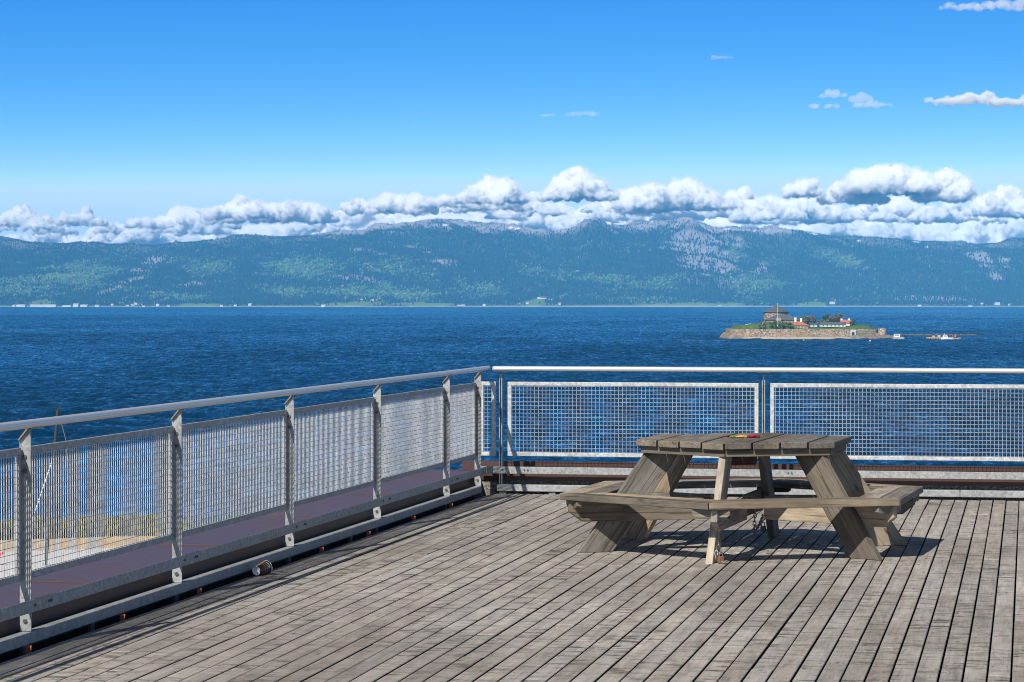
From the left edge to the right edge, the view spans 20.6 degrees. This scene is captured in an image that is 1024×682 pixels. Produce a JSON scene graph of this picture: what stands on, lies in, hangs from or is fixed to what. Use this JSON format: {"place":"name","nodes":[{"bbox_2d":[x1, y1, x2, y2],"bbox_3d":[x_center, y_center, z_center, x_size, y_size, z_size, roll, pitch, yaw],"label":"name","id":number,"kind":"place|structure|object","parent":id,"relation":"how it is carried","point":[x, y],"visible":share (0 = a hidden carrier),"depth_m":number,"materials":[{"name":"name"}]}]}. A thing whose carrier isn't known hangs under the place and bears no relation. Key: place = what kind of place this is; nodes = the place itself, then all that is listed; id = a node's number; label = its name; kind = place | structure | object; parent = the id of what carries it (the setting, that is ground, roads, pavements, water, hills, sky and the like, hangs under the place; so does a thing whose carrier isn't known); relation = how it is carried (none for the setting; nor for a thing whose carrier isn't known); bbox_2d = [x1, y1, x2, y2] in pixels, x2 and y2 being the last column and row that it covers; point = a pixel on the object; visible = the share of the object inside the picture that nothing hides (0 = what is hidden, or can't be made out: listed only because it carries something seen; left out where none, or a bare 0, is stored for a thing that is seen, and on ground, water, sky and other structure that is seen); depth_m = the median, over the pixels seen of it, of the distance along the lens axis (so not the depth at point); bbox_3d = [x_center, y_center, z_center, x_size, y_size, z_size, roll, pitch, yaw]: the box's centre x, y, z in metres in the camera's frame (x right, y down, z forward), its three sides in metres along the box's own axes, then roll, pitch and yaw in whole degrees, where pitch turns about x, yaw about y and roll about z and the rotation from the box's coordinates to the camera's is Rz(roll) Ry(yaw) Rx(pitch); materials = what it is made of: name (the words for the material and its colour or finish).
{"place":"outdoors","nodes":[
{"label":"outdoors","id":0,"kind":"place"},
{"bbox_2d":[0,236,27,241],"bbox_3d":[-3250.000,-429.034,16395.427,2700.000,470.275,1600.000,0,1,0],"label":"distant hill","id":1,"kind":"structure","parent":0,"point":[5,238],"depth_m":16112.57,"materials":[{"name":"blue"}]},
{"bbox_2d":[0,548,112,577],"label":"yard","id":2,"kind":"structure","parent":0,"point":[43,559],"depth_m":299.61,"materials":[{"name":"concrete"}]},
{"bbox_2d":[35,404,68,564],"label":"flag mast","id":3,"kind":"object","parent":2,"relation":"on","point":[56,428],"visible":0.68,"depth_m":290.66,"materials":[{"name":"metal"}]},
{"bbox_2d":[0,536,154,551],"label":"gravel path","id":4,"kind":"structure","parent":0,"point":[131,540],"depth_m":317.47,"materials":[{"name":"beige gravel"}]},
{"bbox_2d":[0,469,476,662],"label":"parapet","id":5,"kind":"structure","parent":0,"point":[58,581],"depth_m":17.53,"materials":[{"name":"grey metal"}]},
{"bbox_2d":[0,307,1023,526],"bbox_3d":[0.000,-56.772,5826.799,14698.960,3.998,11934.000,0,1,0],"label":"water","id":6,"kind":"structure","parent":0,"point":[75,360],"depth_m":1112.73,"materials":[{"name":"blue liquid"}]},
{"bbox_2d":[926,335,942,338],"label":"work barge","id":7,"kind":"object","parent":6,"relation":"on","point":[934,337],"visible":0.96,"depth_m":2093.00},
{"bbox_2d":[900,334,980,335],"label":"breakwater","id":8,"kind":"object","parent":6,"relation":"in","point":[939,334],"visible":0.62,"depth_m":2288.07,"materials":[{"name":"grey stone"}]},
{"bbox_2d":[941,335,953,338],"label":"motor boat","id":9,"kind":"object","parent":6,"relation":"on","point":[945,337],"visible":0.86,"depth_m":2088.12,"materials":[{"name":"white plastic"}]},
{"bbox_2d":[985,335,1023,335],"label":"floating boom","id":10,"kind":"object","parent":6,"relation":"on","point":[1007,335],"visible":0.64,"depth_m":2291.12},
{"bbox_2d":[0,217,1023,306],"bbox_3d":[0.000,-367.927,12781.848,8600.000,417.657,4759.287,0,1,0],"label":"mountains","id":11,"kind":"structure","parent":0,"point":[688,229],"depth_m":12168.75,"materials":[{"name":"green plant"}]},
{"bbox_2d":[30,304,56,306],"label":"warehouse","id":12,"kind":"structure","parent":11,"relation":"on","point":[43,305],"depth_m":10601.15,"materials":[{"name":"white"}]},
{"bbox_2d":[0,216,1023,305],"bbox_3d":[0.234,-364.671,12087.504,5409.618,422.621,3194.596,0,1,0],"label":"forest","id":13,"kind":"object","parent":11,"relation":"on","point":[842,292],"visible":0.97,"depth_m":11670.60,"materials":[{"name":"green plant"}]},
{"bbox_2d":[0,0,1023,244],"label":"sky","id":14,"kind":"structure","parent":0,"point":[144,122],"materials":[{"name":"blue"}]},
{"bbox_2d":[455,460,1023,509],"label":"parapet","id":15,"kind":"structure","parent":0,"point":[933,484],"depth_m":25.07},
{"bbox_2d":[474,481,496,499],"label":"concrete block","id":16,"kind":"structure","parent":15,"relation":"attached to","point":[489,487],"depth_m":25.28,"materials":[{"name":"grey concrete"}]},
{"bbox_2d":[720,322,893,339],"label":"island","id":17,"kind":"structure","parent":0,"point":[791,326],"depth_m":2106.19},
{"bbox_2d":[763,305,788,321],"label":"round tower","id":18,"kind":"structure","parent":17,"relation":"on","point":[773,311],"depth_m":2128.47,"materials":[{"name":"stone"}]},
{"bbox_2d":[765,315,801,323],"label":"stone house","id":19,"kind":"structure","parent":17,"relation":"on","point":[785,318],"depth_m":2113.12,"materials":[{"name":"stone"}]},
{"bbox_2d":[793,322,807,328],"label":"tiled house","id":20,"kind":"structure","parent":17,"relation":"on","point":[800,325],"depth_m":2106.09,"materials":[{"name":"tile"}]},
{"bbox_2d":[797,315,809,323],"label":"island tree","id":21,"kind":"object","parent":17,"relation":"on","point":[804,318],"visible":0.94,"depth_m":2128.63,"materials":[{"name":"green plant"}]},
{"bbox_2d":[726,328,885,336],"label":"rampart","id":22,"kind":"object","parent":17,"relation":"on","point":[797,332],"visible":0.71,"depth_m":2103.32,"materials":[{"name":"stone"}]},
{"bbox_2d":[808,315,816,323],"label":"island tree","id":23,"kind":"object","parent":17,"relation":"on","point":[811,318],"visible":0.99,"depth_m":2132.42,"materials":[{"name":"green plant"}]},
{"bbox_2d":[809,323,817,326],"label":"white house","id":24,"kind":"structure","parent":17,"relation":"on","point":[813,324],"depth_m":2114.07,"materials":[{"name":"paint"}]},
{"bbox_2d":[822,314,832,321],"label":"island tree","id":25,"kind":"object","parent":17,"relation":"on","point":[825,317],"visible":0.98,"depth_m":2132.03,"materials":[{"name":"green plant"}]},
{"bbox_2d":[819,322,845,326],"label":"white house","id":26,"kind":"structure","parent":17,"relation":"on","point":[832,324],"depth_m":2112.07,"materials":[{"name":"paint"}]},
{"bbox_2d":[834,313,842,321],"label":"island tree","id":27,"kind":"object","parent":17,"relation":"on","point":[839,316],"visible":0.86,"depth_m":2133.80,"materials":[{"name":"green plant"}]},
{"bbox_2d":[840,318,850,325],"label":"white house","id":28,"kind":"structure","parent":17,"relation":"on","point":[847,322],"depth_m":2123.18,"materials":[{"name":"tile"}]},
{"bbox_2d":[892,334,903,338],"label":"landing hut","id":29,"kind":"object","parent":17,"relation":"on","point":[896,336],"visible":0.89,"depth_m":2097.01,"materials":[{"name":"concrete"}]},
{"bbox_2d":[927,509,1018,681],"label":"deck base","id":30,"kind":"object","parent":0,"point":[995,603],"depth_m":16.66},
{"bbox_2d":[0,494,1023,681],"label":"wooden deck","id":31,"kind":"structure","parent":30,"relation":"on","point":[503,588],"depth_m":15.69,"materials":[{"name":"grey wood"}]},
{"bbox_2d":[0,366,489,655],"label":"steel railing","id":32,"kind":"object","parent":31,"relation":"on","point":[381,439],"visible":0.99,"depth_m":17.15,"materials":[{"name":"grey metal"}]},
{"bbox_2d":[252,560,271,575],"bbox_3d":[-1.580,1.431,17.757,0.092,0.091,0.122,1,1,31],"label":"paper cup","id":33,"kind":"object","parent":31,"relation":"on","point":[264,567],"visible":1,"depth_m":17.73,"materials":[{"name":"white paper"}]},
{"bbox_2d":[718,551,723,561],"bbox_3d":[1.370,1.415,18.465,0.040,0.070,0.020,0,1,-29],"label":"padlock","id":34,"kind":"object","parent":31,"relation":"on","point":[720,558],"visible":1,"depth_m":18.46,"materials":[{"name":"metal"}]},
{"bbox_2d":[560,432,922,563],"bbox_3d":[1.622,1.060,19.628,2.683,0.776,2.330,0,1,-15],"label":"picnic table","id":35,"kind":"object","parent":31,"relation":"on","point":[853,507],"visible":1,"depth_m":19.28,"materials":[{"name":"wood"}]},
{"bbox_2d":[714,530,725,563],"bbox_3d":[1.372,1.296,18.578,0.079,0.324,0.270,0,1,3],"label":"chain","id":36,"kind":"object","parent":35,"relation":"attached to","point":[717,548],"visible":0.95,"depth_m":18.52,"materials":[{"name":"metal"}]},
{"bbox_2d":[726,434,759,436],"bbox_3d":[1.611,0.660,19.637,0.230,0.021,0.156,0,1,8],"label":"fabric windsock","id":37,"kind":"object","parent":35,"relation":"on","point":[753,435],"visible":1,"depth_m":19.59,"materials":[{"name":"multicoloured fabric"}]},
{"bbox_2d":[731,457,757,464],"bbox_3d":[1.588,0.788,19.464,0.211,0.132,0.185,0,1,-6],"label":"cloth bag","id":38,"kind":"object","parent":35,"relation":"hanging from","point":[744,461],"visible":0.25,"depth_m":19.38,"materials":[{"name":"red fabric"}]},
{"bbox_2d":[752,509,763,533],"bbox_3d":[1.759,1.275,20.114,0.040,0.187,0.423,0,1,14],"label":"chain","id":39,"kind":"object","parent":35,"relation":"hanging from","point":[759,524],"visible":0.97,"depth_m":19.97,"materials":[{"name":"metal"}]},
{"bbox_2d":[760,522,765,530],"bbox_3d":[1.806,1.333,20.242,0.040,0.070,0.020,0,1,-29],"label":"padlock","id":40,"kind":"object","parent":39,"relation":"hanging from","point":[762,528],"visible":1,"depth_m":20.24,"materials":[{"name":"metal"}]},
{"bbox_2d":[481,366,1023,497],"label":"steel railing","id":41,"kind":"object","parent":31,"relation":"on","point":[501,470],"visible":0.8,"depth_m":24.79,"materials":[{"name":"grey metal"}]},
{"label":"shore ground","id":42,"kind":"structure","parent":0,"visible":0},
{"bbox_2d":[0,512,194,539],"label":"shore scrub","id":43,"kind":"object","parent":42,"relation":"on","point":[130,533],"visible":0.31,"depth_m":326.54,"materials":[{"name":"green plant"}]}
]}

